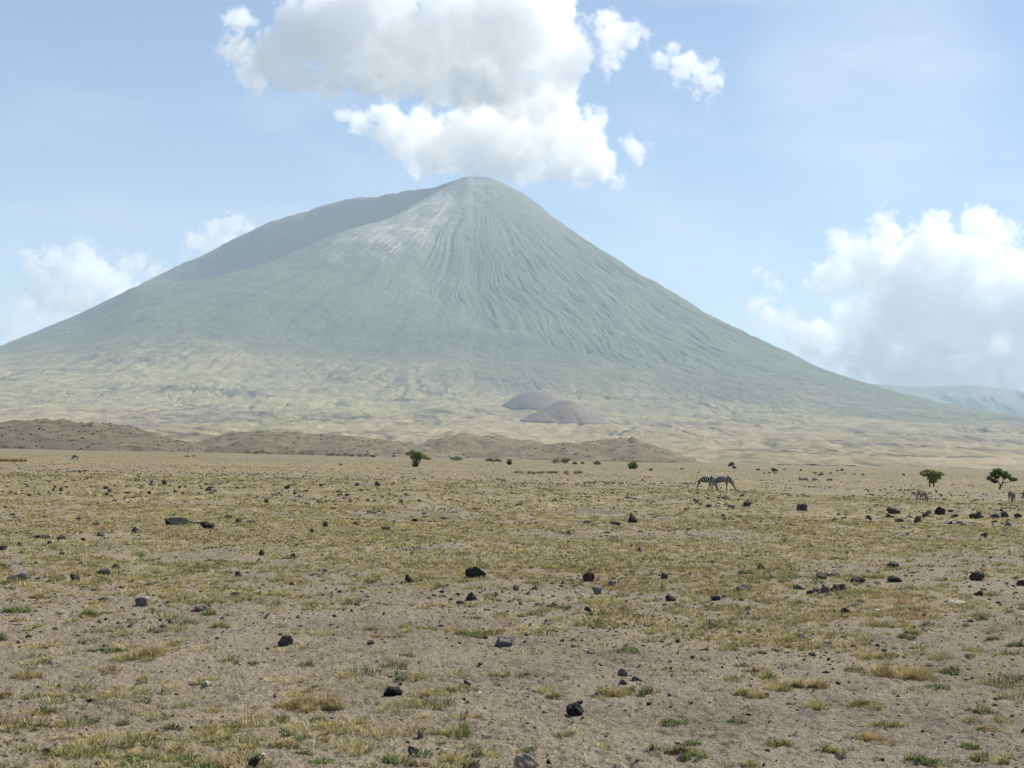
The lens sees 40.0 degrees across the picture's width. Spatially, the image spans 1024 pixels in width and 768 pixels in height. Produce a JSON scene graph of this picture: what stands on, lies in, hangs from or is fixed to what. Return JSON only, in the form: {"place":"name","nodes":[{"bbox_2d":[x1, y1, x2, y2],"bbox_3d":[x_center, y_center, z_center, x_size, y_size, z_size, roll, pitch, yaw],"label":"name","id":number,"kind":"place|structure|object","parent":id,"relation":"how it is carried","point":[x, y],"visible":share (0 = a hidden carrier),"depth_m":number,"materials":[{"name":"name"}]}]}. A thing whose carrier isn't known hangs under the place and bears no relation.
{"place":"outdoors","nodes":[
{"label":"outdoors","id":0,"kind":"place"},
{"bbox_2d":[0,418,221,452],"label":"hill","id":1,"kind":"structure","parent":0,"point":[111,439],"depth_m":898.00,"materials":[{"name":"brown soil"}]},
{"bbox_2d":[194,430,468,457],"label":"hill","id":2,"kind":"structure","parent":0,"point":[274,444],"depth_m":998.76,"materials":[{"name":"brown soil"}]},
{"bbox_2d":[418,433,543,457],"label":"hill","id":3,"kind":"structure","parent":0,"point":[469,445],"depth_m":1265.46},
{"bbox_2d":[0,448,1023,767],"bbox_3d":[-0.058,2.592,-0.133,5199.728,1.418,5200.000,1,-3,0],"label":"ground","id":4,"kind":"structure","parent":0,"point":[720,734],"depth_m":18.27,"materials":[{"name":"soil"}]},
{"bbox_2d":[0,545,7,550],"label":"rock","id":5,"kind":"object","parent":4,"relation":"on","point":[3,547],"visible":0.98,"depth_m":31.62,"materials":[{"name":"grey stone"}]},
{"bbox_2d":[7,571,29,580],"bbox_3d":[-8.754,3.433,24.932,0.375,0.256,0.271,3,-3,-28],"label":"rock","id":6,"kind":"object","parent":4,"relation":"on","point":[23,575],"visible":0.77,"depth_m":24.86,"materials":[{"name":"grey stone"}]},
{"bbox_2d":[29,534,50,538],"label":"rock","id":7,"kind":"object","parent":4,"relation":"on","point":[44,535],"visible":0.83,"depth_m":36.47,"materials":[{"name":"grey stone"}]},
{"bbox_2d":[57,534,65,539],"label":"rock","id":8,"kind":"object","parent":4,"relation":"on","point":[61,536],"visible":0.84,"depth_m":36.20,"materials":[{"name":"grey stone"}]},
{"bbox_2d":[70,573,80,581],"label":"rock","id":9,"kind":"object","parent":4,"relation":"on","point":[73,576],"visible":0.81,"depth_m":25.07,"materials":[{"name":"grey stone"}]},
{"bbox_2d":[97,567,109,575],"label":"rock","id":10,"kind":"object","parent":4,"relation":"on","point":[105,570],"visible":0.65,"depth_m":26.43,"materials":[{"name":"grey stone"}]},
{"bbox_2d":[135,596,147,606],"bbox_3d":[-5.655,3.348,21.480,0.190,0.220,0.140,1,-3,11],"label":"rock","id":11,"kind":"object","parent":4,"relation":"on","point":[142,601],"visible":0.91,"depth_m":21.43,"materials":[{"name":"grey stone"}]},
{"bbox_2d":[165,517,195,524],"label":"rock","id":12,"kind":"object","parent":4,"relation":"on","point":[176,521],"visible":0.55,"depth_m":43.62,"materials":[{"name":"grey stone"}]},
{"bbox_2d":[194,605,207,611],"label":"rock","id":13,"kind":"object","parent":4,"relation":"on","point":[200,607],"visible":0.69,"depth_m":20.90,"materials":[{"name":"grey stone"}]},
{"bbox_2d":[201,680,211,687],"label":"rock","id":14,"kind":"object","parent":4,"relation":"on","point":[205,683],"visible":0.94,"depth_m":14.31,"materials":[{"name":"stone"}]},
{"bbox_2d":[200,521,214,528],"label":"rock","id":15,"kind":"object","parent":4,"relation":"on","point":[205,524],"visible":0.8,"depth_m":42.03,"materials":[{"name":"black stone"}]},
{"bbox_2d":[248,757,259,767],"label":"rock","id":16,"kind":"object","parent":4,"relation":"on","point":[253,761],"visible":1,"depth_m":10.61,"materials":[{"name":"black stone"}]},
{"bbox_2d":[277,634,293,646],"bbox_3d":[-2.794,3.179,17.329,0.182,0.202,0.141,3,-4,-35],"label":"rock","id":17,"kind":"object","parent":4,"relation":"on","point":[286,640],"visible":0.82,"depth_m":17.28,"materials":[{"name":"grey stone"}]},
{"bbox_2d":[1,418,695,461],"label":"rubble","id":18,"kind":"object","parent":4,"relation":"on","point":[2,435],"visible":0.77,"depth_m":966.87,"materials":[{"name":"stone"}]},
{"bbox_2d":[366,640,373,644],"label":"stone","id":19,"kind":"object","parent":4,"relation":"on","point":[370,642],"visible":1,"depth_m":17.62,"materials":[{"name":"grey stone"}]},
{"bbox_2d":[383,686,402,696],"bbox_3d":[-1.174,3.062,13.963,0.210,0.163,0.167,-25,6,-20],"label":"rock","id":20,"kind":"object","parent":4,"relation":"on","point":[390,691],"visible":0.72,"depth_m":13.91,"materials":[{"name":"black stone"}]},
{"bbox_2d":[405,574,413,582],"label":"rock","id":21,"kind":"object","parent":4,"relation":"on","point":[408,578],"visible":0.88,"depth_m":25.78,"materials":[{"name":"grey stone"}]},
{"bbox_2d":[408,746,418,755],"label":"rock","id":22,"kind":"object","parent":4,"relation":"on","point":[410,748],"visible":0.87,"depth_m":11.30,"materials":[{"name":"grey stone"}]},
{"bbox_2d":[405,450,426,466],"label":"leafy tree","id":23,"kind":"object","parent":4,"relation":"on","point":[418,457],"visible":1,"depth_m":250.56,"materials":[{"name":"green plant"}]},
{"bbox_2d":[417,728,424,737],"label":"rock","id":24,"kind":"object","parent":4,"relation":"on","point":[421,734],"visible":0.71,"depth_m":11.94,"materials":[{"name":"stone"}]},
{"bbox_2d":[452,456,462,460],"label":"shrub","id":25,"kind":"object","parent":4,"relation":"on","point":[456,458],"visible":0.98,"depth_m":505.00,"materials":[{"name":"green plant"}]},
{"bbox_2d":[466,592,476,600],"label":"rock","id":26,"kind":"object","parent":4,"relation":"on","point":[470,596],"visible":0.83,"depth_m":23.34,"materials":[{"name":"black stone"}]},
{"bbox_2d":[465,567,485,577],"bbox_3d":[-0.711,3.737,27.618,0.415,0.321,0.270,1,-3,-4],"label":"rock","id":27,"kind":"object","parent":4,"relation":"on","point":[473,572],"visible":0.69,"depth_m":27.52,"materials":[{"name":"black stone"}]},
{"bbox_2d":[495,635,514,646],"bbox_3d":[-0.096,3.271,17.766,0.260,0.195,0.180,1,-3,1],"label":"rock","id":28,"kind":"object","parent":4,"relation":"on","point":[502,640],"visible":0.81,"depth_m":17.71,"materials":[{"name":"grey stone"}]},
{"bbox_2d":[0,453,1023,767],"bbox_3d":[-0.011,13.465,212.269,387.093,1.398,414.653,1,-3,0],"label":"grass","id":29,"kind":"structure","parent":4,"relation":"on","point":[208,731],"depth_m":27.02,"materials":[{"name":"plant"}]},
{"bbox_2d":[513,753,538,767],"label":"rock","id":30,"kind":"object","parent":4,"relation":"on","point":[523,761],"visible":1,"depth_m":10.79,"materials":[{"name":"stone"}]},
{"bbox_2d":[566,702,583,716],"bbox_3d":[0.603,3.066,13.181,0.181,0.181,0.156,2,-3,-21],"label":"rock","id":31,"kind":"object","parent":4,"relation":"on","point":[574,709],"visible":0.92,"depth_m":13.13,"materials":[{"name":"grey stone"}]},
{"bbox_2d":[582,571,594,581],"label":"rock","id":32,"kind":"object","parent":4,"relation":"on","point":[587,576],"visible":0.66,"depth_m":27.41,"materials":[{"name":"brown stone"}]},
{"bbox_2d":[586,649,594,653],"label":"rock","id":33,"kind":"object","parent":4,"relation":"on","point":[589,651],"visible":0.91,"depth_m":17.26,"materials":[{"name":"beige stone"}]},
{"bbox_2d":[592,586,601,593],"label":"rock","id":34,"kind":"object","parent":4,"relation":"on","point":[596,590],"visible":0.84,"depth_m":25.00,"materials":[{"name":"grey stone"}]},
{"bbox_2d":[607,580,616,586],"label":"rock","id":35,"kind":"object","parent":4,"relation":"on","point":[611,583],"visible":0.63,"depth_m":26.31,"materials":[{"name":"grey stone"}]},
{"bbox_2d":[610,521,620,524],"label":"rock","id":36,"kind":"object","parent":4,"relation":"on","point":[615,522],"visible":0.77,"depth_m":50.71,"materials":[{"name":"grey stone"}]},
{"bbox_2d":[617,668,627,675],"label":"rock","id":37,"kind":"object","parent":4,"relation":"on","point":[622,672],"visible":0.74,"depth_m":15.63,"materials":[{"name":"grey stone"}]},
{"bbox_2d":[619,679,626,684],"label":"rock","id":38,"kind":"object","parent":4,"relation":"on","point":[623,682],"visible":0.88,"depth_m":15.04,"materials":[{"name":"grey stone"}]},
{"bbox_2d":[628,513,637,523],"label":"rock","id":39,"kind":"object","parent":4,"relation":"on","point":[632,519],"visible":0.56,"depth_m":52.72,"materials":[{"name":"grey stone"}]},
{"bbox_2d":[628,461,637,468],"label":"shrub","id":40,"kind":"object","parent":4,"relation":"on","point":[632,465],"visible":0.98,"depth_m":314.24,"materials":[{"name":"green plant"}]},
{"bbox_2d":[632,676,644,681],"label":"rock","id":41,"kind":"object","parent":4,"relation":"on","point":[636,678],"visible":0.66,"depth_m":15.31,"materials":[{"name":"grey stone"}]},
{"bbox_2d":[660,572,667,578],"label":"rock","id":42,"kind":"object","parent":4,"relation":"on","point":[664,575],"visible":0.67,"depth_m":28.22,"materials":[{"name":"grey stone"}]},
{"bbox_2d":[665,595,675,601],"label":"rock","id":43,"kind":"object","parent":4,"relation":"on","point":[669,598],"visible":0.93,"depth_m":23.86,"materials":[{"name":"grey stone"}]},
{"bbox_2d":[695,476,718,490],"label":"zebra","id":44,"kind":"object","parent":4,"relation":"on","point":[710,480],"visible":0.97,"depth_m":123.86,"materials":[{"name":"multicoloured"}]},
{"bbox_2d":[710,595,720,600],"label":"rock","id":45,"kind":"object","parent":4,"relation":"on","point":[714,597],"visible":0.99,"depth_m":24.24,"materials":[{"name":"grey stone"}]},
{"bbox_2d":[712,475,735,489],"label":"zebra","id":46,"kind":"object","parent":4,"relation":"on","point":[722,478],"visible":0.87,"depth_m":124.28,"materials":[{"name":"multicoloured"}]},
{"bbox_2d":[736,585,749,589],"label":"rock","id":47,"kind":"object","parent":4,"relation":"on","point":[742,587],"visible":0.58,"depth_m":26.42,"materials":[{"name":"grey stone"}]},
{"bbox_2d":[743,501,750,506],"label":"rock","id":48,"kind":"object","parent":4,"relation":"on","point":[746,503],"visible":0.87,"depth_m":73.25,"materials":[{"name":"grey stone"}]},
{"bbox_2d":[793,584,806,589],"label":"rock","id":49,"kind":"object","parent":4,"relation":"on","point":[798,586],"visible":0.88,"depth_m":26.68,"materials":[{"name":"grey stone"}]},
{"bbox_2d":[796,633,804,638],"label":"rock","id":50,"kind":"object","parent":4,"relation":"on","point":[799,635],"visible":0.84,"depth_m":19.21,"materials":[{"name":"grey stone"}]},
{"bbox_2d":[796,503,806,510],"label":"rock","id":51,"kind":"object","parent":4,"relation":"on","point":[802,507],"visible":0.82,"depth_m":68.95,"materials":[{"name":"grey stone"}]},
{"bbox_2d":[816,571,826,578],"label":"rock","id":52,"kind":"object","parent":4,"relation":"on","point":[821,574],"visible":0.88,"depth_m":29.15,"materials":[{"name":"grey stone"}]},
{"bbox_2d":[821,583,829,592],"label":"rock","id":53,"kind":"object","parent":4,"relation":"on","point":[825,588],"visible":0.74,"depth_m":25.88,"materials":[{"name":"grey stone"}]},
{"bbox_2d":[827,572,840,576],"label":"rock","id":54,"kind":"object","parent":4,"relation":"on","point":[837,574],"visible":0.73,"depth_m":29.72,"materials":[{"name":"grey stone"}]},
{"bbox_2d":[833,583,845,590],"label":"rock","id":55,"kind":"object","parent":4,"relation":"on","point":[842,586],"visible":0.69,"depth_m":26.37,"materials":[{"name":"grey stone"}]},
{"bbox_2d":[840,607,850,613],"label":"rock","id":56,"kind":"object","parent":4,"relation":"on","point":[845,610],"visible":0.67,"depth_m":22.46,"materials":[{"name":"grey stone"}]},
{"bbox_2d":[848,602,861,606],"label":"rock","id":57,"kind":"object","parent":4,"relation":"on","point":[854,604],"visible":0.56,"depth_m":23.75,"materials":[{"name":"grey stone"}]},
{"bbox_2d":[850,576,865,582],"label":"rock","id":58,"kind":"object","parent":4,"relation":"on","point":[857,578],"visible":0.9,"depth_m":28.14,"materials":[{"name":"grey stone"}]},
{"bbox_2d":[887,561,898,567],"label":"rock","id":59,"kind":"object","parent":4,"relation":"on","point":[893,564],"visible":0.71,"depth_m":32.97,"materials":[{"name":"grey stone"}]},
{"bbox_2d":[888,508,899,513],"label":"rock","id":60,"kind":"object","parent":4,"relation":"on","point":[894,511],"visible":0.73,"depth_m":67.95,"materials":[{"name":"grey stone"}]},
{"bbox_2d":[887,575,902,581],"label":"rock","id":61,"kind":"object","parent":4,"relation":"on","point":[892,578],"visible":1,"depth_m":28.95,"materials":[{"name":"black stone"}]},
{"bbox_2d":[894,518,903,522],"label":"rock","id":62,"kind":"object","parent":4,"relation":"on","point":[899,519],"visible":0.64,"depth_m":60.14,"materials":[{"name":"grey stone"}]},
{"bbox_2d":[913,515,921,522],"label":"rock","id":63,"kind":"object","parent":4,"relation":"on","point":[917,519],"visible":0.56,"depth_m":60.10,"materials":[{"name":"grey stone"}]},
{"bbox_2d":[916,488,927,501],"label":"zebra","id":64,"kind":"object","parent":4,"relation":"on","point":[921,492],"visible":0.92,"depth_m":108.36,"materials":[{"name":"grey"}]},
{"bbox_2d":[919,469,944,486],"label":"acacia tree","id":65,"kind":"object","parent":4,"relation":"on","point":[929,475],"visible":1,"depth_m":151.19,"materials":[{"name":"green plant"}]},
{"bbox_2d":[935,507,945,514],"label":"rock","id":66,"kind":"object","parent":4,"relation":"on","point":[939,511],"visible":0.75,"depth_m":70.15,"materials":[{"name":"black stone"}]},
{"bbox_2d":[943,519,957,524],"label":"rock","id":67,"kind":"object","parent":4,"relation":"on","point":[949,520],"visible":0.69,"depth_m":60.38,"materials":[{"name":"grey stone"}]},
{"bbox_2d":[949,600,965,603],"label":"rock","id":68,"kind":"object","parent":4,"relation":"on","point":[961,601],"visible":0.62,"depth_m":24.67,"materials":[{"name":"stone"}]},
{"bbox_2d":[960,521,966,525],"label":"stone","id":69,"kind":"object","parent":4,"relation":"on","point":[963,523],"visible":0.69,"depth_m":58.86,"materials":[{"name":"beige stone"}]},
{"bbox_2d":[969,512,981,518],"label":"rock","id":70,"kind":"object","parent":4,"relation":"on","point":[976,515],"visible":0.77,"depth_m":66.64,"materials":[{"name":"grey stone"}]},
{"bbox_2d":[969,571,984,580],"bbox_3d":[9.843,4.103,29.848,0.286,0.347,0.260,22,6,24],"label":"rock","id":71,"kind":"object","parent":4,"relation":"on","point":[978,575],"visible":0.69,"depth_m":29.76,"materials":[{"name":"grey stone"}]},
{"bbox_2d":[973,590,982,595],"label":"stone","id":72,"kind":"object","parent":4,"relation":"on","point":[980,593],"visible":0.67,"depth_m":26.23,"materials":[{"name":"black stone"}]},
{"bbox_2d":[986,468,1017,488],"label":"acacia tree","id":73,"kind":"object","parent":4,"relation":"on","point":[994,473],"visible":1,"depth_m":146.42,"materials":[{"name":"green plant"}]},
{"bbox_2d":[1000,510,1008,517],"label":"rock","id":74,"kind":"object","parent":4,"relation":"on","point":[1004,513],"visible":0.74,"depth_m":69.56,"materials":[{"name":"grey stone"}]},
{"bbox_2d":[1008,490,1015,502],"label":"zebra","id":75,"kind":"object","parent":4,"relation":"on","point":[1012,493],"visible":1,"depth_m":118.41,"materials":[{"name":"grey"}]},
{"bbox_2d":[1016,580,1023,585],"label":"rock","id":76,"kind":"object","parent":4,"relation":"on","point":[1020,583],"visible":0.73,"depth_m":28.60,"materials":[{"name":"black stone"}]},
{"bbox_2d":[0,176,1023,469],"bbox_3d":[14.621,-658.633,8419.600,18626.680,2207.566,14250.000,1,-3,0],"label":"mountain","id":77,"kind":"structure","parent":0,"point":[472,304],"depth_m":7616.94,"materials":[{"name":"grey stone"}]},
{"bbox_2d":[0,0,1023,390],"label":"sky","id":78,"kind":"structure","parent":0,"point":[838,185],"materials":[{"name":"blue"}]},
{"bbox_2d":[502,390,563,410],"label":"hill","id":79,"kind":"structure","parent":0,"point":[537,400],"depth_m":5656.05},
{"bbox_2d":[519,400,612,425],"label":"hill","id":80,"kind":"structure","parent":0,"point":[564,412],"depth_m":4155.66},
{"bbox_2d":[482,437,702,462],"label":"hill","id":81,"kind":"structure","parent":0,"point":[625,448],"depth_m":1073.23,"materials":[{"name":"brown soil"}]},
{"bbox_2d":[873,384,1023,416],"bbox_3d":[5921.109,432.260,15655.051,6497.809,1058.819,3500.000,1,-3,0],"label":"hills","id":82,"kind":"structure","parent":0,"point":[1005,401],"depth_m":16274.23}
]}

